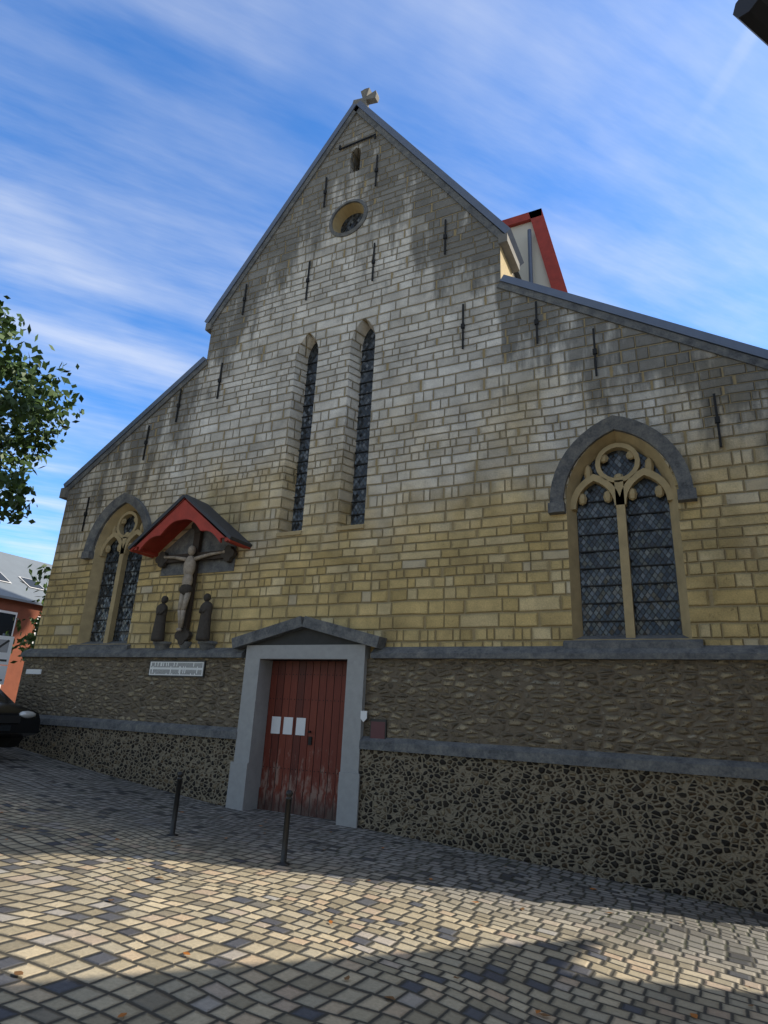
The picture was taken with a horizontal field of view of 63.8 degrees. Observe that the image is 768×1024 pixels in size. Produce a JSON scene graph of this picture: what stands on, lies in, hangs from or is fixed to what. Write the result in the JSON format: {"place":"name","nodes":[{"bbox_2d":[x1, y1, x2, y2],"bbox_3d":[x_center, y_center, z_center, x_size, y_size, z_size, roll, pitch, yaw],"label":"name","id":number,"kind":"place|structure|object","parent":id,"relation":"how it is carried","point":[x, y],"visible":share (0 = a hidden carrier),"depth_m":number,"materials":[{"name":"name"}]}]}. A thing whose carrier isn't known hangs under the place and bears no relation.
{"place":"outdoors","nodes":[
{"label":"outdoors","id":0,"kind":"place"},
{"bbox_2d":[0,747,767,1023],"bbox_3d":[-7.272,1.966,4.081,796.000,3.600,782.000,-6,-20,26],"label":"ground","id":1,"kind":"structure","parent":0,"point":[271,945],"depth_m":5.10,"materials":[{"name":"grey stone"}]},
{"bbox_2d":[0,633,13,684],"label":"parking zone sign","id":2,"kind":"object","parent":1,"relation":"on","point":[6,643],"visible":1,"depth_m":15.04,"materials":[{"name":"metal"}]},
{"bbox_2d":[0,689,39,747],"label":"parked car","id":3,"kind":"object","parent":1,"relation":"on","point":[18,723],"visible":1,"depth_m":12.29,"materials":[{"name":"black paint"}]},
{"bbox_2d":[0,552,51,702],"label":"brick house","id":4,"kind":"structure","parent":1,"relation":"on","point":[16,598],"depth_m":31.41,"materials":[{"name":"orange brick"}]},
{"bbox_2d":[5,564,50,662],"bbox_3d":[-11.906,5.209,23.502,4.660,5.961,5.361,12,-21,-26],"label":"tree","id":5,"kind":"object","parent":1,"relation":"on","point":[30,638],"visible":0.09,"depth_m":22.09,"materials":[{"name":"green plant"}]},
{"bbox_2d":[0,295,83,523],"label":"tree","id":6,"kind":"object","parent":1,"relation":"on","point":[30,409],"visible":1,"depth_m":17.40,"materials":[{"name":"green plant"}]},
{"bbox_2d":[166,772,183,836],"bbox_3d":[-2.694,3.788,8.002,0.150,0.780,0.150,-6,-20,26],"label":"bollard","id":7,"kind":"object","parent":1,"relation":"on","point":[176,805],"visible":0.95,"depth_m":7.97,"materials":[{"name":"black metal"}]},
{"bbox_2d":[276,790,292,865],"bbox_3d":[-1.102,3.563,6.961,0.150,0.780,0.150,-6,-20,26],"label":"bollard","id":8,"kind":"object","parent":1,"relation":"on","point":[288,798],"visible":0.97,"depth_m":6.93,"materials":[{"name":"black metal"}]},
{"bbox_2d":[0,812,753,1017],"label":"fallen leaves","id":9,"kind":"object","parent":1,"relation":"on","point":[345,978],"visible":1,"depth_m":4.07,"materials":[{"name":"orange plant"}]},
{"bbox_2d":[0,0,767,564],"label":"sky","id":10,"kind":"structure","parent":0,"point":[148,148],"materials":[{"name":"blue"}]},
{"bbox_2d":[15,657,767,913],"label":"stone wall base","id":11,"kind":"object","parent":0,"point":[702,837],"depth_m":9.06,"materials":[{"name":"grey stone"}]},
{"bbox_2d":[225,616,386,827],"bbox_3d":[-1.479,4.290,10.870,3.217,4.814,0.600,-6,-20,26],"label":"door frame","id":12,"kind":"object","parent":11,"relation":"attached to","point":[299,638],"visible":0.68,"depth_m":11.12,"materials":[{"name":"grey stone"}]},
{"bbox_2d":[257,661,346,819],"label":"church door leaves","id":13,"kind":"object","parent":12,"relation":"in","point":[315,793],"visible":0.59,"depth_m":11.16,"materials":[{"name":"red wood"}]},
{"bbox_2d":[20,645,767,779],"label":"church string courses","id":14,"kind":"object","parent":11,"relation":"attached to","point":[716,767],"visible":0.79,"depth_m":9.41,"materials":[{"name":"grey stone"}]},
{"bbox_2d":[34,113,767,660],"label":"brick wall","id":15,"kind":"structure","parent":0,"point":[462,537],"depth_m":11.96,"materials":[{"name":"beige brick"}]},
{"bbox_2d":[150,593,216,650],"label":"statues","id":16,"kind":"object","parent":15,"relation":"attached to","point":[202,633],"visible":0.94,"depth_m":12.67,"materials":[{"name":"grey stone"}]},
{"bbox_2d":[155,522,237,644],"bbox_3d":[-4.099,1.436,13.145,2.234,2.765,0.110,-6,-20,26],"label":"cross","id":17,"kind":"object","parent":15,"relation":"attached to","point":[229,555],"visible":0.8,"depth_m":13.05,"materials":[{"name":"brown wood"}]},
{"bbox_2d":[164,546,224,631],"bbox_3d":[-4.166,1.596,12.971,1.740,1.830,0.212,-6,-20,26],"label":"calvary corpus","id":18,"kind":"object","parent":17,"relation":"attached to","point":[186,588],"visible":1,"depth_m":12.96,"materials":[{"name":"grey stone"}]},
{"bbox_2d":[59,233,519,500],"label":"church kneelers","id":19,"kind":"object","parent":15,"relation":"attached to","point":[504,242],"visible":0.56,"depth_m":12.72,"materials":[{"name":"grey stone"}]},
{"bbox_2d":[68,199,703,649],"bbox_3d":[-1.111,-2.388,13.157,13.360,10.550,0.450,-6,-20,26],"label":"window surround","id":20,"kind":"object","parent":15,"relation":"in","point":[624,489],"visible":0.9,"depth_m":10.04,"materials":[{"name":"grey stone"}]},
{"bbox_2d":[90,165,682,641],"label":"window frames","id":21,"kind":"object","parent":15,"relation":"in","point":[662,573],"visible":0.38,"depth_m":9.90,"materials":[{"name":"black metal"}]},
{"bbox_2d":[91,347,679,632],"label":"window bars","id":22,"kind":"object","parent":21,"relation":"attached to","point":[578,519],"visible":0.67,"depth_m":9.95,"materials":[{"name":"black metal"}]},
{"bbox_2d":[81,133,721,530],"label":"wall anchors","id":23,"kind":"object","parent":15,"relation":"attached to","point":[717,419],"visible":1,"depth_m":13.81,"materials":[{"name":"black metal"}]},
{"bbox_2d":[63,100,767,487],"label":"church gable copings","id":24,"kind":"object","parent":15,"relation":"on","point":[565,296],"visible":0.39,"depth_m":13.05,"materials":[{"name":"grey stone"}]},
{"bbox_2d":[352,88,378,106],"bbox_3d":[-0.485,-10.671,16.155,0.720,0.960,0.360,-6,-20,26],"label":"stone cross","id":25,"kind":"object","parent":24,"relation":"on","point":[369,97],"visible":0.55,"depth_m":16.11,"materials":[{"name":"grey stone"}]},
{"bbox_2d":[514,272,520,278],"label":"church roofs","id":26,"kind":"structure","parent":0,"point":[517,274],"depth_m":13.30,"materials":[{"name":"grey"}]},
{"bbox_2d":[733,0,767,45],"bbox_3d":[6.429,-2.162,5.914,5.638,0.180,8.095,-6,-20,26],"label":"street lamp","id":27,"kind":"object","parent":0,"point":[751,16],"visible":1,"depth_m":3.76,"materials":[{"name":"black metal"}]},
{"bbox_3d":[4.665,4.815,23.392,15.800,12.280,25.100,-6,-20,26],"label":"church","id":28,"kind":"object","parent":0,"visible":0},
{"bbox_2d":[26,669,41,673],"bbox_3d":[-8.230,3.751,14.485,0.540,0.110,0.015,-6,-20,26],"label":"street name plate","id":29,"kind":"object","parent":28,"relation":"attached to","point":[33,671],"visible":1,"depth_m":14.47,"materials":[{"name":"white paint"}]},
{"bbox_2d":[148,660,205,676],"bbox_3d":[-4.229,3.193,12.567,1.500,0.320,0.040,-6,-20,26],"label":"inscription plaque","id":30,"kind":"object","parent":28,"relation":"attached to","point":[163,668],"visible":1,"depth_m":12.53,"materials":[{"name":"white paint"}]},
{"bbox_2d":[128,494,251,575],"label":"canopy roof","id":31,"kind":"structure","parent":28,"relation":"on","point":[168,525],"depth_m":13.26,"materials":[{"name":"red wood"}]},
{"bbox_2d":[271,716,305,735],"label":"paper notices","id":32,"kind":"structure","parent":28,"relation":"attached to","point":[288,725],"depth_m":11.37,"materials":[{"name":"white paper"}]},
{"bbox_2d":[263,674,343,773],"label":"door nails","id":33,"kind":"object","parent":28,"relation":"attached to","point":[305,699],"depth_m":11.28,"materials":[{"name":"black metal"}]},
{"bbox_2d":[308,731,311,744],"bbox_3d":[-1.336,4.053,11.069,0.070,0.242,0.080,-6,-20,26],"label":"door handle","id":34,"kind":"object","parent":28,"relation":"attached to","point":[309,740],"depth_m":11.06,"materials":[{"name":"black metal"}]},
{"bbox_2d":[360,711,366,721],"bbox_3d":[-0.340,3.427,10.331,0.120,0.180,0.010,-6,-20,26],"label":"heritage shield","id":35,"kind":"object","parent":28,"relation":"attached to","point":[363,716],"visible":1,"depth_m":10.33,"materials":[{"name":"white paint"}]},
{"bbox_2d":[369,719,386,738],"bbox_3d":[-0.096,3.639,10.233,0.300,0.380,0.040,-6,-20,26],"label":"info panel","id":36,"kind":"object","parent":28,"relation":"attached to","point":[378,728],"visible":0.89,"depth_m":10.22,"materials":[{"name":"red paint"}]},
{"bbox_2d":[502,208,567,292],"bbox_3d":[3.013,-5.831,15.623,3.320,3.020,1.110,-6,-20,26],"label":"dormer","id":37,"kind":"object","parent":28,"relation":"on","point":[533,240],"visible":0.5,"depth_m":14.97,"materials":[{"name":"beige paint"}]}
]}

